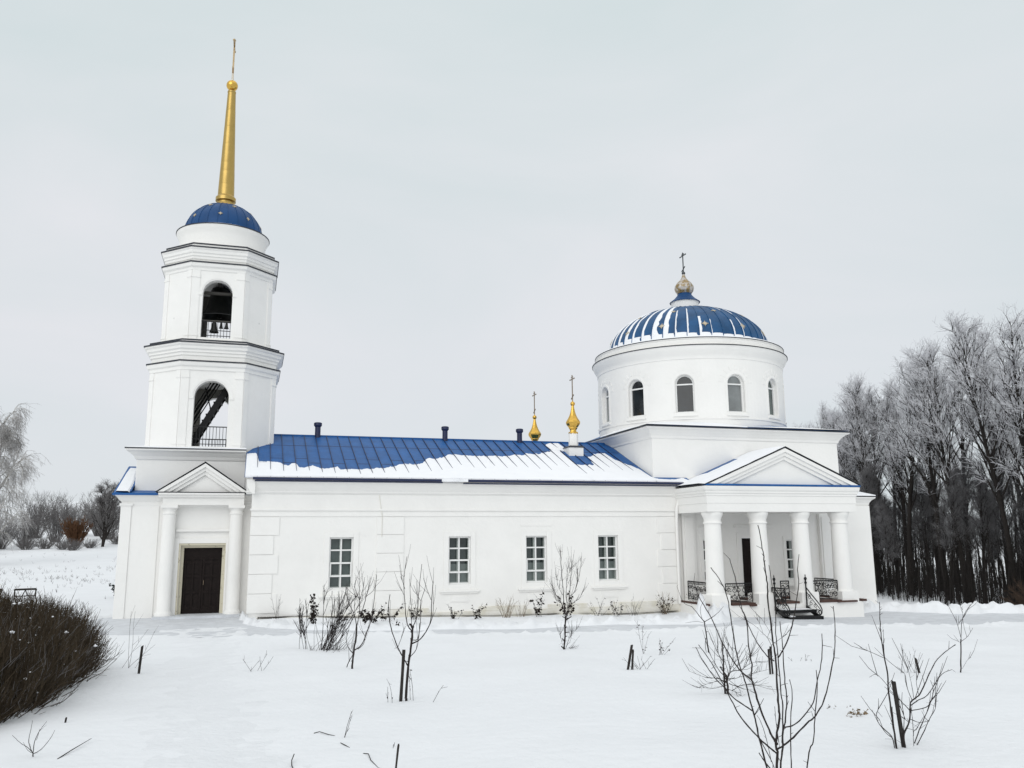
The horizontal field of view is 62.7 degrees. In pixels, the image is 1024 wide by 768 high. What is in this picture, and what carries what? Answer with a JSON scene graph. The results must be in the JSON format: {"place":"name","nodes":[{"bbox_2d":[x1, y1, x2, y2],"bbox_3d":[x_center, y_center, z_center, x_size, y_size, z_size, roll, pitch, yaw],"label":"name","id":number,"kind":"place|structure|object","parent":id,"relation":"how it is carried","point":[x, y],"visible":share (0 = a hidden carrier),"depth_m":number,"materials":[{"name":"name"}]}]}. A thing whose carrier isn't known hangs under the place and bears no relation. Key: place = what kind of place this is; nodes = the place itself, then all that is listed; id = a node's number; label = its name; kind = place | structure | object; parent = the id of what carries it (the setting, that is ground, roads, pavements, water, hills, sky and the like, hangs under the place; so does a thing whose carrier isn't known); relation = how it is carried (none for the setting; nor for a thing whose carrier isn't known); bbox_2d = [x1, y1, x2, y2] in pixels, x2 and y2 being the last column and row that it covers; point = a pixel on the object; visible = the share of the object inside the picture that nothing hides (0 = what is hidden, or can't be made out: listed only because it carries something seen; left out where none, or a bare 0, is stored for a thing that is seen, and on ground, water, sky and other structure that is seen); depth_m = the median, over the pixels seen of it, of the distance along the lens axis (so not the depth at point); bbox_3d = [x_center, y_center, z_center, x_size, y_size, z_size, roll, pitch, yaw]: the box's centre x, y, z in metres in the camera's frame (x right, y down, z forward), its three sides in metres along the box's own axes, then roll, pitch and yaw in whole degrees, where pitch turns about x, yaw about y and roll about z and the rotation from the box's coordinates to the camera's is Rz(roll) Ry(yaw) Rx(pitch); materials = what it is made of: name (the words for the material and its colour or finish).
{"place":"outdoors","nodes":[
{"label":"outdoors","id":0,"kind":"place"},
{"bbox_2d":[123,627,312,767],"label":"trodden track","id":1,"kind":"structure","parent":0,"point":[213,732],"depth_m":10.22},
{"bbox_2d":[122,609,155,667],"bbox_3d":[-7.058,4.782,15.780,0.537,1.189,0.802,-1,-10,3],"label":"dry plant","id":2,"kind":"object","parent":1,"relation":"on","point":[136,645],"visible":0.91,"depth_m":15.77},
{"bbox_2d":[0,501,1023,767],"bbox_3d":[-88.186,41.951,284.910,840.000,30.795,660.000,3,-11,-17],"label":"snow ground","id":3,"kind":"structure","parent":0,"point":[524,699],"depth_m":12.00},
{"bbox_2d":[0,509,34,548],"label":"bush","id":4,"kind":"object","parent":3,"relation":"on","point":[9,531],"visible":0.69,"depth_m":87.88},
{"bbox_2d":[0,403,45,550],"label":"birch","id":5,"kind":"object","parent":3,"relation":"on","point":[7,436],"visible":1,"depth_m":69.56,"materials":[{"name":"grey plant"}]},
{"bbox_2d":[13,588,36,599],"bbox_3d":[-22.271,9.719,38.385,0.920,0.725,0.320,6,-12,-31],"label":"bench","id":6,"kind":"object","parent":3,"relation":"on","point":[25,589],"visible":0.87,"depth_m":38.41,"materials":[{"name":"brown wood"}]},
{"bbox_2d":[13,537,38,549],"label":"bush","id":7,"kind":"object","parent":3,"relation":"on","point":[21,544],"visible":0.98,"depth_m":87.34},
{"bbox_2d":[6,517,48,542],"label":"bush","id":8,"kind":"object","parent":3,"relation":"on","point":[30,532],"visible":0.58,"depth_m":91.87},
{"bbox_2d":[12,720,52,756],"bbox_3d":[-4.539,3.453,7.837,0.412,0.603,0.262,0,-10,-1],"label":"young shrub","id":9,"kind":"object","parent":3,"relation":"on","point":[33,753],"visible":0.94,"depth_m":7.86,"materials":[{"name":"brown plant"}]},
{"bbox_2d":[13,487,66,537],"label":"bush","id":10,"kind":"object","parent":3,"relation":"on","point":[33,514],"visible":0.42,"depth_m":106.24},
{"bbox_2d":[29,534,59,548],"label":"bush","id":11,"kind":"object","parent":3,"relation":"on","point":[44,544],"visible":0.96,"depth_m":88.66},
{"bbox_2d":[0,554,116,598],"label":"dry grass","id":12,"kind":"structure","parent":3,"relation":"on","point":[50,576],"depth_m":54.31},
{"bbox_2d":[0,581,124,722],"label":"bush","id":13,"kind":"object","parent":3,"relation":"on","point":[47,653],"visible":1,"depth_m":11.70,"materials":[{"name":"brown plant"}]},
{"bbox_2d":[34,491,90,541],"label":"bush","id":14,"kind":"object","parent":3,"relation":"on","point":[55,526],"visible":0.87,"depth_m":98.01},
{"bbox_2d":[52,537,76,549],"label":"bush","id":15,"kind":"object","parent":3,"relation":"on","point":[60,547],"visible":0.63,"depth_m":87.39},
{"bbox_2d":[58,502,88,525],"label":"bush","id":16,"kind":"object","parent":3,"relation":"on","point":[79,518],"visible":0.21,"depth_m":114.92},
{"bbox_2d":[61,539,86,550],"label":"bush","id":17,"kind":"object","parent":3,"relation":"on","point":[76,546],"visible":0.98,"depth_m":86.42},
{"bbox_2d":[59,515,92,544],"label":"russet tree","id":18,"kind":"object","parent":3,"relation":"on","point":[75,531],"visible":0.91,"depth_m":93.14,"materials":[{"name":"brown plant"}]},
{"bbox_2d":[83,538,99,547],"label":"bush","id":19,"kind":"object","parent":3,"relation":"on","point":[92,544],"visible":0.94,"depth_m":90.07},
{"bbox_2d":[80,495,119,539],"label":"tree","id":20,"kind":"object","parent":3,"relation":"on","point":[113,531],"visible":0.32,"depth_m":104.63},
{"bbox_2d":[80,491,120,535],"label":"bush","id":21,"kind":"object","parent":3,"relation":"on","point":[95,532],"visible":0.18,"depth_m":112.61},
{"bbox_2d":[86,479,121,546],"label":"tree","id":22,"kind":"object","parent":3,"relation":"on","point":[108,495],"visible":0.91,"depth_m":92.76,"materials":[{"name":"grey plant"}]},
{"bbox_2d":[108,532,118,543],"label":"bush","id":23,"kind":"object","parent":3,"relation":"on","point":[115,541],"visible":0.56,"depth_m":95.98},
{"bbox_2d":[137,645,143,673],"bbox_3d":[-6.584,5.019,14.837,0.085,0.773,0.041,3,-11,-17],"label":"stake","id":24,"kind":"object","parent":3,"relation":"on","point":[140,660],"visible":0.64,"depth_m":14.85,"materials":[{"name":"brown wood"}]},
{"bbox_2d":[309,594,318,623],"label":"dry plant","id":25,"kind":"object","parent":3,"relation":"on","point":[312,608],"visible":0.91,"depth_m":26.30,"materials":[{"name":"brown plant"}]},
{"bbox_2d":[293,583,367,652],"bbox_3d":[-4.250,5.377,19.380,1.528,1.657,1.421,-3,-11,14],"label":"leaning shrub","id":26,"kind":"object","parent":3,"relation":"on","point":[334,629],"visible":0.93,"depth_m":19.24,"materials":[{"name":"grey plant"}]},
{"bbox_2d":[340,563,386,668],"bbox_3d":[-2.818,4.413,15.469,0.600,2.189,1.196,5,-12,-29],"label":"young tree","id":27,"kind":"object","parent":3,"relation":"on","point":[353,646],"visible":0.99,"depth_m":15.44,"materials":[{"name":"grey plant"}]},
{"bbox_2d":[357,609,381,624],"bbox_3d":[-4.596,7.507,27.023,0.756,0.590,0.548,0,-10,-4],"label":"dry plant","id":28,"kind":"object","parent":3,"relation":"on","point":[367,617],"visible":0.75,"depth_m":27.12,"materials":[{"name":"black plant"}]},
{"bbox_2d":[380,602,403,620],"bbox_3d":[-4.024,7.682,28.282,0.891,0.682,0.452,3,-11,-17],"label":"dry plant","id":29,"kind":"object","parent":3,"relation":"on","point":[383,617],"visible":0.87,"depth_m":28.23,"materials":[{"name":"grey plant"}]},
{"bbox_2d":[399,649,405,701],"bbox_3d":[-1.545,4.205,11.771,0.087,0.928,0.042,3,-11,-17],"label":"stake","id":30,"kind":"object","parent":3,"relation":"on","point":[402,678],"visible":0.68,"depth_m":11.77,"materials":[{"name":"brown wood"}]},
{"bbox_2d":[387,545,436,700],"bbox_3d":[-1.475,3.484,11.907,0.714,2.383,1.046,3,-11,-17],"label":"young tree","id":31,"kind":"object","parent":3,"relation":"on","point":[409,657],"visible":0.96,"depth_m":11.85,"materials":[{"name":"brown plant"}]},
{"bbox_2d":[259,611,668,617],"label":"bare earth","id":32,"kind":"structure","parent":3,"relation":"on","point":[448,615],"depth_m":30.58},
{"bbox_2d":[112,39,876,619],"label":"church","id":33,"kind":"structure","parent":3,"relation":"on","point":[698,457],"depth_m":32.62,"materials":[{"name":"paint"}]},
{"bbox_2d":[175,543,225,614],"bbox_3d":[-11.103,7.226,30.001,1.620,3.020,0.390,3,-11,-17],"label":"door","id":34,"kind":"structure","parent":33,"relation":"in","point":[200,581],"depth_m":30.13,"materials":[{"name":"wood"}]},
{"bbox_2d":[202,286,231,320],"bbox_3d":[-12.092,-3.463,34.841,1.600,1.594,1.600,3,-11,-17],"label":"bell","id":35,"kind":"object","parent":33,"relation":"hanging from","point":[218,308],"visible":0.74,"depth_m":34.48,"materials":[{"name":"brown metal"}]},
{"bbox_2d":[318,532,361,599],"bbox_3d":[-6.130,6.476,30.032,1.500,2.330,0.445,3,-11,-17],"label":"window","id":36,"kind":"structure","parent":33,"relation":"in","point":[341,554],"depth_m":30.07,"materials":[{"name":"white"}]},
{"bbox_2d":[440,531,479,593],"bbox_3d":[-1.980,6.638,31.293,1.500,2.260,0.445,3,-11,-17],"label":"window","id":37,"kind":"structure","parent":33,"relation":"in","point":[456,549],"depth_m":31.32,"materials":[{"name":"white"}]},
{"bbox_2d":[518,531,555,591],"bbox_3d":[0.903,6.775,32.166,1.500,2.260,0.445,3,-11,-17],"label":"window","id":38,"kind":"structure","parent":33,"relation":"in","point":[533,543],"depth_m":32.20,"materials":[{"name":"white"}]},
{"bbox_2d":[605,389,608,421],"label":"window","id":39,"kind":"structure","parent":33,"relation":"in","point":[606,395],"depth_m":39.60,"materials":[{"name":"white"}]},
{"bbox_2d":[591,530,627,589],"bbox_3d":[3.743,6.909,33.025,1.500,2.260,0.445,3,-11,-17],"label":"window","id":40,"kind":"structure","parent":33,"relation":"in","point":[605,542],"depth_m":33.05,"materials":[{"name":"white"}]},
{"bbox_2d":[631,380,643,416],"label":"window","id":41,"kind":"structure","parent":33,"relation":"in","point":[637,399],"depth_m":37.59,"materials":[{"name":"black"}]},
{"bbox_2d":[675,375,694,412],"bbox_3d":[7.514,0.442,36.462,0.789,1.660,0.083,-3,-11,14],"label":"window","id":42,"kind":"structure","parent":33,"relation":"in","point":[684,385],"depth_m":36.48,"materials":[{"name":"white"}]},
{"bbox_2d":[698,536,730,589],"bbox_3d":[8.175,7.337,34.501,1.440,2.180,0.445,3,-11,-17],"label":"window","id":43,"kind":"structure","parent":33,"relation":"in","point":[702,541],"depth_m":34.31,"materials":[{"name":"white"}]},
{"bbox_2d":[728,375,743,411],"bbox_3d":[9.661,0.429,36.484,0.789,1.660,0.083,2,-11,-15],"label":"window","id":44,"kind":"structure","parent":33,"relation":"in","point":[735,392],"depth_m":36.53,"materials":[{"name":"white"}]},
{"bbox_2d":[742,538,751,595],"bbox_3d":[10.020,7.662,35.163,1.080,2.370,0.078,3,-11,-17],"label":"door","id":45,"kind":"structure","parent":33,"relation":"in","point":[746,551],"depth_m":35.10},
{"bbox_2d":[768,380,774,415],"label":"window","id":46,"kind":"structure","parent":33,"relation":"in","point":[770,386],"depth_m":37.74,"materials":[{"name":"white"}]},
{"bbox_2d":[782,536,794,587],"bbox_3d":[11.943,7.535,35.637,1.440,2.140,0.445,3,-11,-17],"label":"window","id":47,"kind":"structure","parent":33,"relation":"in","point":[787,540],"depth_m":35.56,"materials":[{"name":"white"}]},
{"bbox_2d":[496,600,517,617],"bbox_3d":[-0.186,8.065,30.451,0.867,0.906,0.495,3,-11,-17],"label":"dry plant","id":48,"kind":"object","parent":3,"relation":"on","point":[508,608],"visible":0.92,"depth_m":30.43,"materials":[{"name":"plant"}]},
{"bbox_2d":[529,591,544,616],"bbox_3d":[0.943,7.962,30.715,0.327,1.192,0.691,-9,-14,41],"label":"dry plant","id":49,"kind":"object","parent":3,"relation":"on","point":[538,609],"visible":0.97,"depth_m":30.65,"materials":[{"name":"grey plant"}]},
{"bbox_2d":[554,591,574,615],"bbox_3d":[1.983,8.110,30.939,0.804,0.983,0.571,3,-11,-17],"label":"dry plant","id":50,"kind":"object","parent":3,"relation":"on","point":[571,606],"visible":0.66,"depth_m":30.95,"materials":[{"name":"grey plant"}]},
{"bbox_2d":[545,544,588,648],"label":"young tree","id":51,"kind":"object","parent":3,"relation":"on","point":[566,619],"visible":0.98,"depth_m":19.07,"materials":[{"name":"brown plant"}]},
{"bbox_2d":[627,645,633,669],"bbox_3d":[2.050,4.951,14.732,0.199,0.716,0.051,3,-11,-17],"label":"stake","id":52,"kind":"object","parent":3,"relation":"on","point":[631,652],"visible":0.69,"depth_m":14.76,"materials":[{"name":"brown wood"}]},
{"bbox_2d":[656,593,673,614],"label":"dry plant","id":53,"kind":"object","parent":3,"relation":"on","point":[663,610],"visible":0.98,"depth_m":32.46,"materials":[{"name":"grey plant"}]},
{"bbox_2d":[677,585,723,652],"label":"young tree","id":54,"kind":"object","parent":3,"relation":"on","point":[706,639],"visible":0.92,"depth_m":17.86,"materials":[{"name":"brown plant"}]},
{"bbox_2d":[682,626,775,695],"bbox_3d":[3.109,3.905,11.530,1.753,1.234,1.166,3,-11,-17],"label":"young tree","id":55,"kind":"object","parent":3,"relation":"on","point":[724,674],"visible":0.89,"depth_m":11.54,"materials":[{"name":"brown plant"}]},
{"bbox_2d":[735,604,793,673],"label":"young tree","id":56,"kind":"object","parent":3,"relation":"on","point":[769,632],"visible":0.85,"depth_m":14.02,"materials":[{"name":"grey plant"}]},
{"bbox_2d":[694,525,835,767],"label":"young tree","id":57,"kind":"object","parent":3,"relation":"on","point":[775,739],"visible":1,"depth_m":5.95,"materials":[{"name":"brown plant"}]},
{"bbox_2d":[767,646,773,673],"bbox_3d":[4.277,4.712,13.853,0.110,0.742,0.037,7,-13,-34],"label":"stake","id":58,"kind":"object","parent":3,"relation":"on","point":[769,656],"visible":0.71,"depth_m":13.86,"materials":[{"name":"brown wood"}]},
{"bbox_2d":[812,401,848,476],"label":"bare tree","id":59,"kind":"object","parent":3,"relation":"on","point":[822,416],"visible":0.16,"depth_m":84.20,"materials":[{"name":"grey plant"}]},
{"bbox_2d":[815,407,872,489],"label":"bare tree","id":60,"kind":"object","parent":3,"relation":"on","point":[830,415],"visible":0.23,"depth_m":81.82,"materials":[{"name":"grey plant"}]},
{"bbox_2d":[831,412,866,479],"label":"bare tree","id":61,"kind":"object","parent":3,"relation":"on","point":[841,455],"visible":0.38,"depth_m":78.48,"materials":[{"name":"grey plant"}]},
{"bbox_2d":[831,372,885,489],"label":"bare tree","id":62,"kind":"object","parent":3,"relation":"on","point":[854,417],"visible":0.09,"depth_m":81.53,"materials":[{"name":"grey plant"}]},
{"bbox_2d":[831,372,896,590],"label":"bare tree","id":63,"kind":"object","parent":3,"relation":"on","point":[854,391],"visible":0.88,"depth_m":76.69,"materials":[{"name":"grey plant"}]},
{"bbox_2d":[839,380,899,570],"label":"bare tree","id":64,"kind":"object","parent":3,"relation":"on","point":[869,395],"visible":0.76,"depth_m":76.45,"materials":[{"name":"grey plant"}]},
{"bbox_2d":[856,464,883,593],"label":"bare tree","id":65,"kind":"object","parent":3,"relation":"on","point":[867,471],"visible":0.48,"depth_m":70.28,"materials":[{"name":"grey plant"}]},
{"bbox_2d":[859,458,891,556],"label":"bare tree","id":66,"kind":"object","parent":3,"relation":"on","point":[873,474],"visible":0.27,"depth_m":71.51,"materials":[{"name":"grey plant"}]},
{"bbox_2d":[873,492,898,590],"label":"bare tree","id":67,"kind":"object","parent":3,"relation":"on","point":[884,501],"visible":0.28,"depth_m":71.30,"materials":[{"name":"grey plant"}]},
{"bbox_2d":[873,499,902,598],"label":"bare tree","id":68,"kind":"object","parent":3,"relation":"on","point":[884,523],"visible":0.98,"depth_m":65.62,"materials":[{"name":"grey plant"}]},
{"bbox_2d":[873,391,907,579],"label":"bare tree","id":69,"kind":"object","parent":3,"relation":"on","point":[891,464],"visible":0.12,"depth_m":85.77,"materials":[{"name":"grey plant"}]},
{"bbox_2d":[885,497,901,584],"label":"bare tree","id":70,"kind":"object","parent":3,"relation":"on","point":[891,509],"visible":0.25,"depth_m":76.03,"materials":[{"name":"grey plant"}]},
{"bbox_2d":[889,488,901,573],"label":"bare tree","id":71,"kind":"object","parent":3,"relation":"on","point":[897,521],"visible":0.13,"depth_m":84.94,"materials":[{"name":"grey plant"}]},
{"bbox_2d":[838,600,955,748],"bbox_3d":[3.843,2.929,8.176,1.374,1.607,0.822,3,-11,-17],"label":"young tree","id":72,"kind":"object","parent":3,"relation":"on","point":[909,709],"visible":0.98,"depth_m":8.06,"materials":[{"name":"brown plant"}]},
{"bbox_2d":[867,370,927,560],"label":"bare tree","id":73,"kind":"object","parent":3,"relation":"on","point":[889,397],"visible":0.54,"depth_m":75.44,"materials":[{"name":"grey plant"}]},
{"bbox_2d":[892,681,903,747],"bbox_3d":[3.712,3.295,8.013,0.109,0.903,0.029,3,-11,-17],"label":"stake","id":74,"kind":"object","parent":3,"relation":"on","point":[897,708],"visible":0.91,"depth_m":8.03,"materials":[{"name":"brown wood"}]},
{"bbox_2d":[888,473,912,548],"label":"bare tree","id":75,"kind":"object","parent":3,"relation":"on","point":[898,510],"visible":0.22,"depth_m":78.30,"materials":[{"name":"grey plant"}]},
{"bbox_2d":[865,347,937,594],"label":"bare tree","id":76,"kind":"object","parent":3,"relation":"on","point":[911,501],"visible":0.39,"depth_m":68.89,"materials":[{"name":"grey plant"}]},
{"bbox_2d":[900,497,920,575],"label":"bare tree","id":77,"kind":"object","parent":3,"relation":"on","point":[914,534],"visible":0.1,"depth_m":76.02,"materials":[{"name":"grey plant"}]},
{"bbox_2d":[893,362,946,583],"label":"bare tree","id":78,"kind":"object","parent":3,"relation":"on","point":[931,505],"visible":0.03,"depth_m":73.77,"materials":[{"name":"grey plant"}]},
{"bbox_2d":[903,461,940,554],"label":"bare tree","id":79,"kind":"object","parent":3,"relation":"on","point":[919,524],"visible":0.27,"depth_m":69.78,"materials":[{"name":"grey plant"}]},
{"bbox_2d":[884,336,962,600],"bbox_3d":[31.911,6.483,64.075,6.636,20.830,5.190,-3,-11,14],"label":"bare tree","id":80,"kind":"object","parent":3,"relation":"on","point":[932,494],"visible":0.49,"depth_m":64.29,"materials":[{"name":"grey plant"}]},
{"bbox_2d":[908,472,942,594],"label":"bare tree","id":81,"kind":"object","parent":3,"relation":"on","point":[926,514],"visible":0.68,"depth_m":68.67,"materials":[{"name":"grey plant"}]},
{"bbox_2d":[891,336,989,602],"bbox_3d":[31.546,5.955,60.399,5.668,20.523,7.128,-1,-10,5],"label":"bare tree","id":82,"kind":"object","parent":3,"relation":"on","point":[933,397],"visible":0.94,"depth_m":61.54,"materials":[{"name":"grey plant"}]},
{"bbox_2d":[936,479,950,564],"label":"bare tree","id":83,"kind":"object","parent":3,"relation":"on","point":[937,488],"visible":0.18,"depth_m":83.02,"materials":[{"name":"grey plant"}]},
{"bbox_2d":[872,497,1023,605],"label":"undergrowth","id":84,"kind":"object","parent":3,"relation":"on","point":[927,580],"visible":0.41,"depth_m":60.05,"materials":[{"name":"black plant"}]},
{"bbox_2d":[938,449,960,571],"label":"bare tree","id":85,"kind":"object","parent":3,"relation":"on","point":[956,458],"visible":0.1,"depth_m":94.30,"materials":[{"name":"grey plant"}]},
{"bbox_2d":[933,336,977,585],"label":"bare tree","id":86,"kind":"object","parent":3,"relation":"on","point":[964,445],"visible":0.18,"depth_m":67.33,"materials":[{"name":"grey plant"}]},
{"bbox_2d":[930,460,982,603],"bbox_3d":[31.017,10.552,59.201,3.338,10.619,2.496,3,-11,-19],"label":"bare tree","id":87,"kind":"object","parent":3,"relation":"on","point":[954,473],"visible":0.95,"depth_m":59.30,"materials":[{"name":"grey plant"}]},
{"bbox_2d":[944,593,981,672],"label":"young tree","id":88,"kind":"object","parent":3,"relation":"on","point":[961,640],"visible":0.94,"depth_m":13.96,"materials":[{"name":"brown plant"}]},
{"bbox_2d":[947,452,986,575],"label":"bare tree","id":89,"kind":"object","parent":3,"relation":"on","point":[965,468],"visible":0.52,"depth_m":65.06,"materials":[{"name":"grey plant"}]},
{"bbox_2d":[934,310,1022,603],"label":"bare tree","id":90,"kind":"object","parent":3,"relation":"on","point":[977,409],"visible":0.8,"depth_m":57.38,"materials":[{"name":"grey plant"}]},
{"bbox_2d":[962,454,999,598],"bbox_3d":[33.310,10.434,59.504,2.574,10.953,3.443,5,-12,-29],"label":"bare tree","id":91,"kind":"object","parent":3,"relation":"on","point":[980,523],"visible":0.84,"depth_m":59.47,"materials":[{"name":"grey plant"}]},
{"bbox_2d":[973,478,1006,590],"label":"bare tree","id":92,"kind":"object","parent":3,"relation":"on","point":[993,503],"visible":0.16,"depth_m":68.78,"materials":[{"name":"grey plant"}]},
{"bbox_2d":[957,318,1023,602],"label":"bare tree","id":93,"kind":"object","parent":3,"relation":"on","point":[984,332],"visible":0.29,"depth_m":62.10,"materials":[{"name":"grey plant"}]},
{"bbox_2d":[981,512,1002,589],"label":"bare tree","id":94,"kind":"object","parent":3,"relation":"on","point":[992,559],"visible":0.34,"depth_m":65.48,"materials":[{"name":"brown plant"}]},
{"bbox_2d":[961,302,1023,493],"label":"bare tree","id":95,"kind":"object","parent":3,"relation":"on","point":[1013,334],"visible":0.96,"depth_m":53.92,"materials":[{"name":"grey plant"}]},
{"bbox_2d":[975,355,1023,586],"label":"bare tree","id":96,"kind":"object","parent":3,"relation":"on","point":[1013,478],"visible":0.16,"depth_m":64.89,"materials":[{"name":"grey plant"}]},
{"bbox_2d":[984,410,1022,574],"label":"bare tree","id":97,"kind":"object","parent":3,"relation":"on","point":[1012,485],"visible":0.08,"depth_m":77.07,"materials":[{"name":"grey plant"}]},
{"bbox_2d":[986,451,1023,558],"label":"bare tree","id":98,"kind":"object","parent":3,"relation":"on","point":[1008,492],"visible":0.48,"depth_m":59.91,"materials":[{"name":"grey plant"}]},
{"bbox_2d":[997,327,1023,415],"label":"bare tree","id":99,"kind":"object","parent":3,"relation":"on","point":[1005,382],"visible":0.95,"depth_m":49.73,"materials":[{"name":"grey plant"}]},
{"bbox_2d":[1000,579,1023,604],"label":"brown shrub","id":100,"kind":"object","parent":3,"relation":"on","point":[1019,599],"visible":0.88,"depth_m":41.02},
{"bbox_2d":[1007,482,1023,568],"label":"bare tree","id":101,"kind":"object","parent":3,"relation":"on","point":[1019,500],"visible":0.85,"depth_m":58.17,"materials":[{"name":"grey plant"}]},
{"bbox_2d":[1015,315,1023,388],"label":"bare tree","id":102,"kind":"object","parent":3,"relation":"on","point":[1019,334],"visible":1,"depth_m":48.83,"materials":[{"name":"grey plant"}]},
{"bbox_2d":[0,0,1023,540],"label":"sky","id":103,"kind":"structure","parent":0,"point":[461,206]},
{"bbox_2d":[87,611,1023,637],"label":"path","id":104,"kind":"structure","parent":0,"point":[126,626],"depth_m":27.58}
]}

